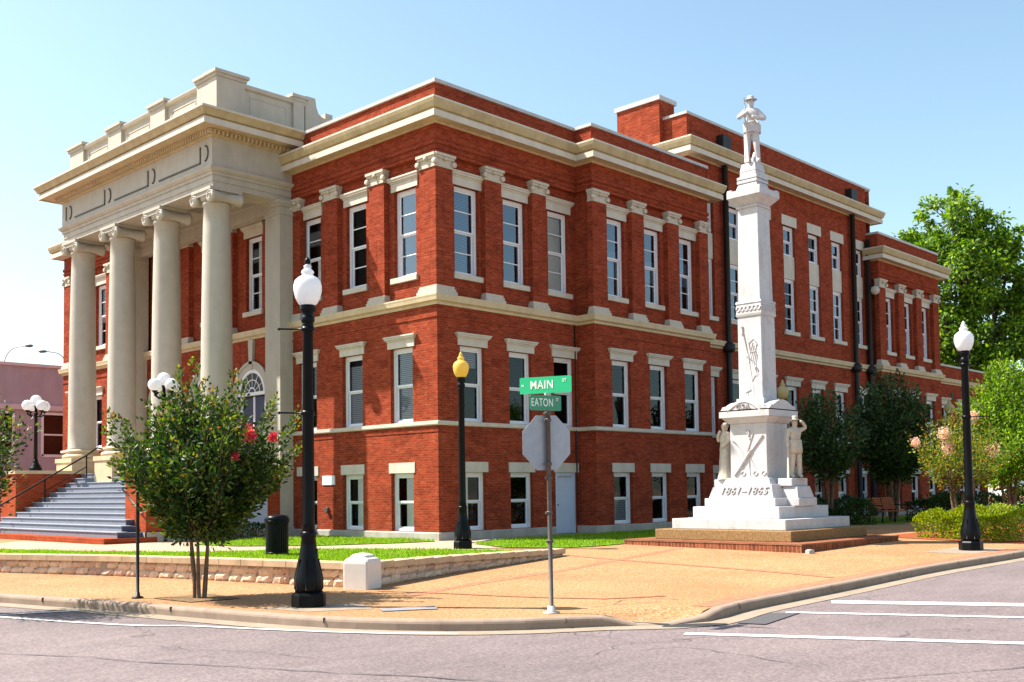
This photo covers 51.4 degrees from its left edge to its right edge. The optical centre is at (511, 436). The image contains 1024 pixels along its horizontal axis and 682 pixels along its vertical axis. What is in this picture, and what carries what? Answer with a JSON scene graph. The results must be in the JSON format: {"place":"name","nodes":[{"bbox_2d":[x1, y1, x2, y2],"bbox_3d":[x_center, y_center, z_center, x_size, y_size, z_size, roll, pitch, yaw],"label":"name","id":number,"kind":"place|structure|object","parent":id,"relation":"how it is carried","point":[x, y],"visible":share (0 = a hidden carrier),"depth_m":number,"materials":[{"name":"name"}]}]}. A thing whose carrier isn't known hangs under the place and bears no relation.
{"place":"outdoors","nodes":[
{"label":"outdoors","id":0,"kind":"place"},
{"bbox_2d":[0,361,62,521],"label":"mauve building","id":1,"kind":"structure","parent":0,"point":[20,383],"depth_m":53.58,"materials":[{"name":"pink paint"}]},
{"bbox_2d":[0,411,14,456],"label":"window","id":2,"kind":"structure","parent":1,"relation":"in","point":[13,414],"depth_m":52.70,"materials":[{"name":"white paint"}]},
{"bbox_2d":[41,413,62,456],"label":"window","id":3,"kind":"structure","parent":1,"relation":"in","point":[52,427],"depth_m":55.01,"materials":[{"name":"white paint"}]},
{"bbox_2d":[200,537,433,545],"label":"lawn","id":4,"kind":"structure","parent":0,"point":[346,542],"depth_m":29.16,"materials":[{"name":"plant"}]},
{"bbox_2d":[0,530,639,551],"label":"terrace path","id":5,"kind":"structure","parent":0,"point":[168,546],"depth_m":28.78,"materials":[{"name":"concrete"}]},
{"bbox_2d":[0,545,113,550],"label":"brick walk","id":6,"kind":"structure","parent":5,"relation":"on","point":[81,547],"depth_m":28.55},
{"bbox_2d":[193,522,264,540],"bbox_3d":[-8.328,2.936,32.289,0.801,0.713,3.038,-4,-4,44],"label":"dark shrub","id":7,"kind":"object","parent":5,"relation":"on","point":[258,525],"visible":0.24,"depth_m":32.51,"materials":[{"name":"green plant"}]},
{"bbox_2d":[453,352,471,548],"bbox_3d":[-1.276,0.334,27.081,0.462,5.020,0.462,-4,-4,44],"label":"street lamp","id":8,"kind":"object","parent":5,"relation":"on","point":[462,534],"visible":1,"depth_m":26.99,"materials":[{"name":"metal"}]},
{"bbox_2d":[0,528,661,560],"bbox_3d":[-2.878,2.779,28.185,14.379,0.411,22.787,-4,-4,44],"label":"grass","id":9,"kind":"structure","parent":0,"point":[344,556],"depth_m":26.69,"materials":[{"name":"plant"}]},
{"bbox_2d":[158,549,507,558],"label":"lawn","id":10,"kind":"structure","parent":0,"point":[374,553],"depth_m":25.78,"materials":[{"name":"plant"}]},
{"bbox_2d":[264,514,289,554],"bbox_3d":[-5.588,2.332,25.322,0.613,0.945,0.613,-4,-4,44],"label":"litter bin","id":11,"kind":"object","parent":10,"relation":"on","point":[277,533],"visible":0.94,"depth_m":25.10,"materials":[{"name":"metal"}]},
{"bbox_2d":[0,561,1023,681],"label":"road","id":12,"kind":"structure","parent":0,"point":[652,655],"depth_m":11.55,"materials":[{"name":"asphalt"}]},
{"bbox_2d":[0,616,458,633],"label":"parking line","id":13,"kind":"object","parent":12,"relation":"on","point":[227,627],"visible":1,"depth_m":13.73,"materials":[{"name":"paint"}]},
{"bbox_2d":[4,653,504,681],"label":"pavement crack","id":14,"kind":"object","parent":12,"relation":"on","point":[277,668],"visible":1,"depth_m":10.42,"materials":[{"name":"asphalt"}]},
{"bbox_2d":[0,549,1023,630],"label":"kerb","id":15,"kind":"structure","parent":12,"relation":"on","point":[534,623],"depth_m":14.43,"materials":[{"name":"concrete"}]},
{"bbox_2d":[0,557,1023,634],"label":"gutter","id":16,"kind":"object","parent":12,"relation":"on","point":[741,616],"visible":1,"depth_m":14.53,"materials":[{"name":"concrete"}]},
{"bbox_2d":[737,613,796,623],"bbox_3d":[3.381,2.385,14.014,0.375,0.001,1.414,-3,-3,32],"label":"asphalt patch","id":17,"kind":"object","parent":12,"relation":"on","point":[767,618],"visible":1,"depth_m":13.91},
{"bbox_2d":[684,632,1023,643],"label":"crosswalk line","id":18,"kind":"object","parent":12,"relation":"on","point":[862,638],"visible":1,"depth_m":12.03,"materials":[{"name":"paint"}]},
{"bbox_2d":[785,611,1023,617],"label":"stop line","id":19,"kind":"object","parent":12,"relation":"on","point":[907,614],"visible":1,"depth_m":14.17,"materials":[{"name":"paint"}]},
{"bbox_2d":[831,600,1023,605],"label":"crosswalk line","id":20,"kind":"object","parent":12,"relation":"on","point":[928,603],"visible":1,"depth_m":15.50,"materials":[{"name":"paint"}]},
{"bbox_2d":[0,496,1023,621],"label":"plaza pavement","id":21,"kind":"structure","parent":0,"point":[621,578],"depth_m":18.20,"materials":[{"name":"concrete"}]},
{"bbox_2d":[0,393,42,530],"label":"crape myrtle","id":22,"kind":"object","parent":21,"relation":"on","point":[3,482],"visible":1,"depth_m":16.09,"materials":[{"name":"green plant"}]},
{"bbox_2d":[131,480,143,598],"bbox_3d":[-5.800,1.590,16.505,0.180,1.830,0.180,-4,-4,44],"label":"sign post","id":23,"kind":"object","parent":21,"relation":"on","point":[137,595],"visible":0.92,"depth_m":16.47,"materials":[{"name":"metal"}]},
{"bbox_2d":[158,594,238,601],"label":"tree pit soil","id":24,"kind":"object","parent":21,"relation":"on","point":[188,598],"visible":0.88,"depth_m":16.24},
{"bbox_2d":[101,354,301,597],"bbox_3d":[-4.739,0.628,16.473,2.700,3.835,2.941,-4,-4,44],"label":"crape myrtle","id":25,"kind":"object","parent":24,"relation":"on","point":[215,480],"visible":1,"depth_m":16.02,"materials":[{"name":"green plant"}]},
{"bbox_2d":[0,548,565,586],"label":"stone wall","id":26,"kind":"structure","parent":21,"relation":"on","point":[282,571],"depth_m":20.10,"materials":[{"name":"stone"}]},
{"bbox_2d":[260,603,373,611],"bbox_3d":[-2.733,2.373,14.698,1.470,0.001,0.918,0,-3,-21],"label":"lamp pad","id":27,"kind":"object","parent":21,"relation":"on","point":[342,606],"visible":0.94,"depth_m":14.72,"materials":[{"name":"concrete"}]},
{"bbox_2d":[277,257,325,607],"bbox_3d":[-2.994,-0.083,15.085,0.665,4.959,0.453,-1,-3,0],"label":"street lamp","id":28,"kind":"object","parent":27,"relation":"on","point":[309,592],"visible":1,"depth_m":15.00,"materials":[{"name":"metal"}]},
{"bbox_2d":[343,553,380,589],"bbox_3d":[-2.476,2.251,17.627,0.470,0.640,0.470,-2,-3,24],"label":"stone post","id":29,"kind":"object","parent":21,"relation":"on","point":[362,571],"visible":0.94,"depth_m":17.44,"materials":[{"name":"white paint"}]},
{"bbox_2d":[380,606,437,610],"bbox_3d":[-1.393,2.335,14.446,0.782,0.001,0.359,0,-3,-17],"label":"utility cover","id":30,"kind":"object","parent":21,"relation":"on","point":[409,608],"visible":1,"depth_m":14.44,"materials":[{"name":"metal"}]},
{"bbox_2d":[0,67,988,544],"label":"courthouse","id":31,"kind":"structure","parent":21,"relation":"on","point":[434,227],"depth_m":34.88,"materials":[{"name":"red brick"}]},
{"bbox_2d":[21,395,49,470],"bbox_3d":[-17.319,-0.127,38.728,0.880,2.760,0.880,0,-3,-13],"label":"cluster lamp","id":32,"kind":"object","parent":31,"relation":"on","point":[35,403],"visible":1,"depth_m":38.61,"materials":[{"name":"metal"}]},
{"bbox_2d":[96,386,103,447],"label":"window","id":33,"kind":"structure","parent":31,"relation":"in","point":[99,389],"depth_m":45.12,"materials":[{"name":"white paint"}]},
{"bbox_2d":[95,272,105,350],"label":"window","id":34,"kind":"structure","parent":31,"relation":"in","point":[100,279],"depth_m":45.62,"materials":[{"name":"white paint"}]},
{"bbox_2d":[148,372,179,425],"bbox_3d":[-10.491,-0.551,32.079,0.880,2.760,0.880,0,-3,-13],"label":"cluster lamp","id":35,"kind":"object","parent":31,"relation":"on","point":[162,382],"visible":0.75,"depth_m":31.85,"materials":[{"name":"glass"}]},
{"bbox_2d":[188,370,200,430],"bbox_3d":[-11.138,-0.946,38.789,2.240,4.480,0.230,-4,-4,44],"label":"doorway","id":36,"kind":"structure","parent":31,"relation":"in","point":[195,378],"depth_m":39.21,"materials":[{"name":"paint"}]},
{"bbox_2d":[233,339,264,456],"bbox_3d":[-8.910,-1.083,36.651,2.240,4.480,0.230,-4,-4,44],"label":"doorway","id":37,"kind":"structure","parent":31,"relation":"in","point":[252,371],"depth_m":36.65,"materials":[{"name":"paint"}]},
{"bbox_2d":[240,221,264,317],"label":"window","id":38,"kind":"structure","parent":31,"relation":"in","point":[253,230],"depth_m":37.34,"materials":[{"name":"white paint"}]},
{"bbox_2d":[242,488,267,527],"bbox_3d":[-8.323,2.206,33.623,0.185,1.890,1.360,-4,-4,44],"label":"service door","id":39,"kind":"structure","parent":31,"relation":"in","point":[263,511],"depth_m":33.91,"materials":[{"name":"paint"}]},
{"bbox_2d":[292,349,319,429],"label":"window","id":40,"kind":"structure","parent":31,"relation":"in","point":[299,355],"depth_m":34.47,"materials":[{"name":"white paint"}]},
{"bbox_2d":[297,466,318,528],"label":"window","id":41,"kind":"structure","parent":31,"relation":"in","point":[316,468],"depth_m":34.22,"materials":[{"name":"white paint"}]},
{"bbox_2d":[301,201,322,300],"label":"window","id":42,"kind":"structure","parent":31,"relation":"in","point":[314,210],"depth_m":34.91,"materials":[{"name":"white paint"}]},
{"bbox_2d":[335,341,365,426],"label":"window","id":43,"kind":"structure","parent":31,"relation":"in","point":[354,398],"depth_m":33.07,"materials":[{"name":"white paint"}]},
{"bbox_2d":[341,464,364,529],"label":"window","id":44,"kind":"structure","parent":31,"relation":"in","point":[352,472],"depth_m":32.82,"materials":[{"name":"white paint"}]},
{"bbox_2d":[339,186,368,295],"bbox_3d":[-4.813,-6.040,33.200,1.400,3.195,0.370,-4,-4,44],"label":"window","id":45,"kind":"structure","parent":31,"relation":"in","point":[358,196],"depth_m":33.37,"materials":[{"name":"white paint"}]},
{"bbox_2d":[383,333,416,423],"bbox_3d":[-3.187,-1.666,31.246,1.400,2.570,0.405,-4,-4,44],"label":"window","id":46,"kind":"structure","parent":31,"relation":"in","point":[403,358],"depth_m":31.45,"materials":[{"name":"white paint"}]},
{"bbox_2d":[389,462,414,530],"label":"window","id":47,"kind":"structure","parent":31,"relation":"in","point":[401,470],"depth_m":31.21,"materials":[{"name":"white paint"}]},
{"bbox_2d":[386,170,418,284],"bbox_3d":[-3.121,-6.143,31.601,1.400,3.195,0.405,-4,-4,44],"label":"window","id":48,"kind":"structure","parent":31,"relation":"in","point":[406,200],"depth_m":31.73,"materials":[{"name":"white paint"}]},
{"bbox_2d":[452,169,483,283],"bbox_3d":[-1.390,-6.171,31.502,0.405,3.195,1.400,-4,-4,44],"label":"window","id":49,"kind":"structure","parent":31,"relation":"in","point":[464,199],"depth_m":31.62,"materials":[{"name":"white paint"}]},
{"bbox_2d":[455,332,491,421],"bbox_3d":[-1.201,-1.697,31.152,0.405,2.570,1.400,-4,-4,44],"label":"window","id":50,"kind":"structure","parent":31,"relation":"in","point":[464,339],"depth_m":31.41,"materials":[{"name":"white paint"}]},
{"bbox_2d":[465,462,487,529],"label":"window","id":51,"kind":"structure","parent":31,"relation":"in","point":[473,469],"depth_m":31.23,"materials":[{"name":"white paint"}]},
{"bbox_2d":[501,183,530,291],"bbox_3d":[0.036,-6.116,32.960,0.370,3.195,1.400,-4,-4,44],"label":"window","id":52,"kind":"structure","parent":31,"relation":"in","point":[512,211],"depth_m":33.10,"materials":[{"name":"white paint"}]},
{"bbox_2d":[504,338,538,424],"bbox_3d":[0.225,-1.643,32.610,0.370,2.570,1.400,-4,-4,44],"label":"window","id":53,"kind":"structure","parent":31,"relation":"in","point":[513,345],"depth_m":32.78,"materials":[{"name":"white paint"}]},
{"bbox_2d":[509,462,534,527],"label":"window","id":54,"kind":"structure","parent":31,"relation":"in","point":[517,469],"depth_m":32.64,"materials":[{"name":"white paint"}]},
{"bbox_2d":[546,195,573,299],"bbox_3d":[1.437,-6.060,34.441,0.405,3.195,1.400,-4,-4,44],"label":"window","id":55,"kind":"structure","parent":31,"relation":"in","point":[556,261],"depth_m":34.63,"materials":[{"name":"white paint"}]},
{"bbox_2d":[549,344,580,426],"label":"window","id":56,"kind":"structure","parent":31,"relation":"in","point":[560,351],"depth_m":34.29,"materials":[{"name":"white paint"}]},
{"bbox_2d":[554,463,578,533],"bbox_3d":[1.677,1.969,33.937,0.225,2.230,1.200,-4,-4,44],"label":"door","id":57,"kind":"structure","parent":31,"relation":"in","point":[565,482],"depth_m":34.02,"materials":[{"name":"metal"}]},
{"bbox_2d":[606,203,629,303],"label":"window","id":58,"kind":"structure","parent":31,"relation":"in","point":[613,212],"depth_m":35.59,"materials":[{"name":"white paint"}]},
{"bbox_2d":[608,348,636,427],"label":"window","id":59,"kind":"structure","parent":31,"relation":"in","point":[621,355],"depth_m":35.31,"materials":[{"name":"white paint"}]},
{"bbox_2d":[612,463,634,523],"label":"window","id":60,"kind":"structure","parent":31,"relation":"in","point":[621,505],"depth_m":35.09,"materials":[{"name":"white paint"}]},
{"bbox_2d":[644,214,665,310],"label":"window","id":61,"kind":"structure","parent":31,"relation":"in","point":[650,237],"depth_m":37.07,"materials":[{"name":"white paint"}]},
{"bbox_2d":[646,353,672,429],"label":"window","id":62,"kind":"structure","parent":31,"relation":"in","point":[654,359],"depth_m":36.82,"materials":[{"name":"white paint"}]},
{"bbox_2d":[650,463,670,521],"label":"window","id":63,"kind":"structure","parent":31,"relation":"in","point":[658,470],"depth_m":36.62,"materials":[{"name":"white paint"}]},
{"bbox_2d":[679,224,698,316],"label":"window","id":64,"kind":"structure","parent":31,"relation":"in","point":[688,233],"depth_m":38.56,"materials":[{"name":"white paint"}]},
{"bbox_2d":[681,358,706,431],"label":"window","id":65,"kind":"structure","parent":31,"relation":"in","point":[691,364],"depth_m":38.31,"materials":[{"name":"white paint"}]},
{"bbox_2d":[685,464,704,517],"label":"window","id":66,"kind":"structure","parent":31,"relation":"in","point":[699,468],"depth_m":38.06,"materials":[{"name":"white paint"}]},
{"bbox_2d":[708,259,718,321],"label":"window","id":67,"kind":"structure","parent":31,"relation":"in","point":[713,318],"depth_m":40.85,"materials":[{"name":"white paint"}]},
{"bbox_2d":[711,366,722,432],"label":"window","id":68,"kind":"structure","parent":31,"relation":"in","point":[714,370],"depth_m":40.61,"materials":[{"name":"white paint"}]},
{"bbox_2d":[729,202,737,240],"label":"window","id":69,"kind":"structure","parent":31,"relation":"in","point":[733,214],"depth_m":42.29,"materials":[{"name":"white paint"}]},
{"bbox_2d":[730,264,737,324],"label":"window","id":70,"kind":"structure","parent":31,"relation":"in","point":[733,269],"depth_m":42.13,"materials":[{"name":"white paint"}]},
{"bbox_2d":[733,369,738,383],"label":"window","id":71,"kind":"structure","parent":31,"relation":"in","point":[735,372],"depth_m":41.56,"materials":[{"name":"white paint"}]},
{"bbox_2d":[781,214,796,256],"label":"window","id":72,"kind":"structure","parent":31,"relation":"in","point":[786,220],"depth_m":45.32,"materials":[{"name":"white paint"}]},
{"bbox_2d":[784,279,800,336],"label":"window","id":73,"kind":"structure","parent":31,"relation":"in","point":[791,332],"depth_m":45.34,"materials":[{"name":"white paint"}]},
{"bbox_2d":[784,376,803,409],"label":"window","id":74,"kind":"structure","parent":31,"relation":"in","point":[790,381],"depth_m":44.93,"materials":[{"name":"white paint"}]},
{"bbox_2d":[807,223,820,263],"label":"window","id":75,"kind":"structure","parent":31,"relation":"in","point":[812,229],"depth_m":46.90,"materials":[{"name":"white paint"}]},
{"bbox_2d":[810,285,824,341],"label":"window","id":76,"kind":"structure","parent":31,"relation":"in","point":[814,309],"depth_m":46.80,"materials":[{"name":"white paint"}]},
{"bbox_2d":[810,380,827,419],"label":"window","id":77,"kind":"structure","parent":31,"relation":"in","point":[818,384],"depth_m":46.37,"materials":[{"name":"white paint"}]},
{"bbox_2d":[830,231,843,270],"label":"window","id":78,"kind":"structure","parent":31,"relation":"in","point":[836,237],"depth_m":48.40,"materials":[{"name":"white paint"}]},
{"bbox_2d":[833,291,847,345],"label":"window","id":79,"kind":"structure","parent":31,"relation":"in","point":[836,296],"depth_m":48.33,"materials":[{"name":"white paint"}]},
{"bbox_2d":[833,383,850,440],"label":"window","id":80,"kind":"structure","parent":31,"relation":"in","point":[841,387],"depth_m":48.02,"materials":[{"name":"white paint"}]},
{"bbox_2d":[838,469,849,505],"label":"window","id":81,"kind":"structure","parent":31,"relation":"in","point":[847,472],"depth_m":48.05,"materials":[{"name":"white paint"}]},
{"bbox_2d":[856,240,863,276],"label":"window","id":82,"kind":"structure","parent":31,"relation":"in","point":[859,244],"depth_m":50.08,"materials":[{"name":"white paint"}]},
{"bbox_2d":[857,298,867,349],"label":"window","id":83,"kind":"structure","parent":31,"relation":"in","point":[861,346],"depth_m":49.95,"materials":[{"name":"white paint"}]},
{"bbox_2d":[862,468,867,504],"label":"window","id":84,"kind":"structure","parent":31,"relation":"in","point":[865,473],"depth_m":49.56,"materials":[{"name":"white paint"}]},
{"bbox_2d":[885,288,896,356],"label":"window","id":85,"kind":"structure","parent":31,"relation":"in","point":[890,293],"depth_m":51.28,"materials":[{"name":"white paint"}]},
{"bbox_2d":[904,293,914,359],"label":"window","id":86,"kind":"structure","parent":31,"relation":"in","point":[908,298],"depth_m":52.77,"materials":[{"name":"white paint"}]},
{"bbox_2d":[911,468,920,507],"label":"window","id":87,"kind":"structure","parent":31,"relation":"in","point":[916,480],"depth_m":52.30,"materials":[{"name":"white paint"}]},
{"bbox_2d":[922,298,931,362],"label":"window","id":88,"kind":"structure","parent":31,"relation":"in","point":[925,303],"depth_m":54.28,"materials":[{"name":"white paint"}]},
{"bbox_2d":[925,393,938,444],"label":"window","id":89,"kind":"structure","parent":31,"relation":"in","point":[930,397],"depth_m":53.78,"materials":[{"name":"white paint"}]},
{"bbox_2d":[520,375,571,613],"bbox_3d":[0.457,0.753,13.718,0.655,3.070,0.474,-1,-3,-3],"label":"street sign","id":90,"kind":"object","parent":21,"relation":"on","point":[546,440],"visible":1,"depth_m":13.77,"materials":[{"name":"metal"}]},
{"bbox_2d":[379,546,1023,606],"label":"brick band","id":91,"kind":"object","parent":21,"relation":"on","point":[712,603],"visible":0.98,"depth_m":18.70,"materials":[{"name":"brick"}]},
{"bbox_2d":[623,95,898,552],"bbox_3d":[6.435,-3.072,28.077,5.120,12.025,5.120,-4,-4,44],"label":"war monument","id":92,"kind":"object","parent":21,"relation":"on","point":[759,499],"visible":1,"depth_m":27.51,"materials":[{"name":"stone"}]},
{"bbox_2d":[776,380,788,399],"bbox_3d":[9.192,0.574,35.949,0.462,5.020,0.462,-4,-4,44],"label":"street lamp","id":93,"kind":"object","parent":21,"relation":"on","point":[782,390],"visible":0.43,"depth_m":35.92,"materials":[{"name":"glass"}]},
{"bbox_2d":[851,511,1020,523],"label":"shrub bed","id":94,"kind":"object","parent":21,"relation":"on","point":[901,520],"visible":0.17,"depth_m":41.48,"materials":[{"name":"soil"}]},
{"bbox_2d":[791,387,871,515],"bbox_3d":[11.437,0.700,38.267,2.968,5.067,3.024,-2,-3,20],"label":"holly tree","id":95,"kind":"object","parent":94,"relation":"on","point":[825,457],"visible":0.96,"depth_m":37.97,"materials":[{"name":"green plant"}]},
{"bbox_2d":[814,493,876,524],"bbox_3d":[11.577,2.633,38.083,2.577,1.369,1.485,0,-3,-7],"label":"dark shrub","id":96,"kind":"object","parent":94,"relation":"on","point":[858,503],"visible":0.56,"depth_m":37.68,"materials":[{"name":"green plant"}]},
{"bbox_2d":[866,496,907,522],"bbox_3d":[13.935,2.712,39.509,1.800,0.993,0.669,2,-4,-40],"label":"park bench","id":97,"kind":"object","parent":94,"relation":"on","point":[886,503],"visible":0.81,"depth_m":39.76,"materials":[{"name":"brown wood"}]},
{"bbox_2d":[848,368,938,520],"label":"holly tree","id":98,"kind":"object","parent":94,"relation":"on","point":[888,457],"visible":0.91,"depth_m":40.70,"materials":[{"name":"green plant"}]},
{"bbox_2d":[903,490,985,519],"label":"dark shrub","id":99,"kind":"object","parent":94,"relation":"on","point":[939,498],"visible":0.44,"depth_m":41.18,"materials":[{"name":"green plant"}]},
{"bbox_2d":[944,399,954,429],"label":"street lamp","id":100,"kind":"object","parent":94,"relation":"on","point":[948,405],"visible":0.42,"depth_m":44.96,"materials":[{"name":"black paint"}]},
{"bbox_2d":[925,415,974,502],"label":"holly tree","id":101,"kind":"object","parent":94,"relation":"on","point":[935,447],"visible":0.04,"depth_m":43.28,"materials":[{"name":"green plant"}]},
{"bbox_2d":[975,486,1023,515],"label":"dark shrub","id":102,"kind":"object","parent":94,"relation":"on","point":[986,495],"visible":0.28,"depth_m":44.25,"materials":[{"name":"green plant"}]},
{"bbox_2d":[896,523,1023,543],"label":"mulch bed","id":103,"kind":"object","parent":21,"relation":"on","point":[908,535],"visible":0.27,"depth_m":28.46,"materials":[{"name":"soil"}]},
{"bbox_2d":[905,407,1020,530],"bbox_3d":[12.428,1.026,29.331,2.974,3.682,2.737,-4,-4,44],"label":"crape myrtle","id":104,"kind":"object","parent":103,"relation":"on","point":[952,453],"visible":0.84,"depth_m":29.20,"materials":[{"name":"green plant"}]},
{"bbox_2d":[911,502,1023,541],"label":"clipped shrub","id":105,"kind":"object","parent":103,"relation":"on","point":[988,515],"visible":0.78,"depth_m":27.66,"materials":[{"name":"green plant"}]},
{"bbox_2d":[951,351,1023,527],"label":"crape myrtle","id":106,"kind":"object","parent":103,"relation":"on","point":[1007,417],"visible":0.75,"depth_m":32.79,"materials":[{"name":"green plant"}]},
{"bbox_2d":[925,547,1004,553],"bbox_3d":[10.372,2.603,24.327,1.200,0.036,2.000,-4,-4,44],"label":"corner lamp pad","id":107,"kind":"object","parent":21,"relation":"on","point":[953,550],"visible":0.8,"depth_m":24.12,"materials":[{"name":"concrete"}]},
{"bbox_2d":[954,321,989,550],"bbox_3d":[10.641,-0.038,24.526,0.801,5.296,0.487,-1,-3,0],"label":"street lamp","id":108,"kind":"object","parent":107,"relation":"on","point":[970,534],"visible":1,"depth_m":24.44,"materials":[{"name":"metal"}]},
{"bbox_2d":[0,0,1023,485],"label":"sky","id":109,"kind":"structure","parent":0,"point":[903,101],"materials":[{"name":"blue"}]},
{"bbox_2d":[474,532,654,547],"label":"lawn","id":110,"kind":"structure","parent":0,"point":[558,543],"depth_m":27.98,"materials":[{"name":"plant"}]},
{"label":"far lawn","id":111,"kind":"structure","parent":0,"visible":0},
{"bbox_2d":[891,183,1023,428],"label":"shade tree","id":112,"kind":"object","parent":111,"relation":"on","point":[981,295],"visible":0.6,"depth_m":64.07,"materials":[{"name":"green plant"}]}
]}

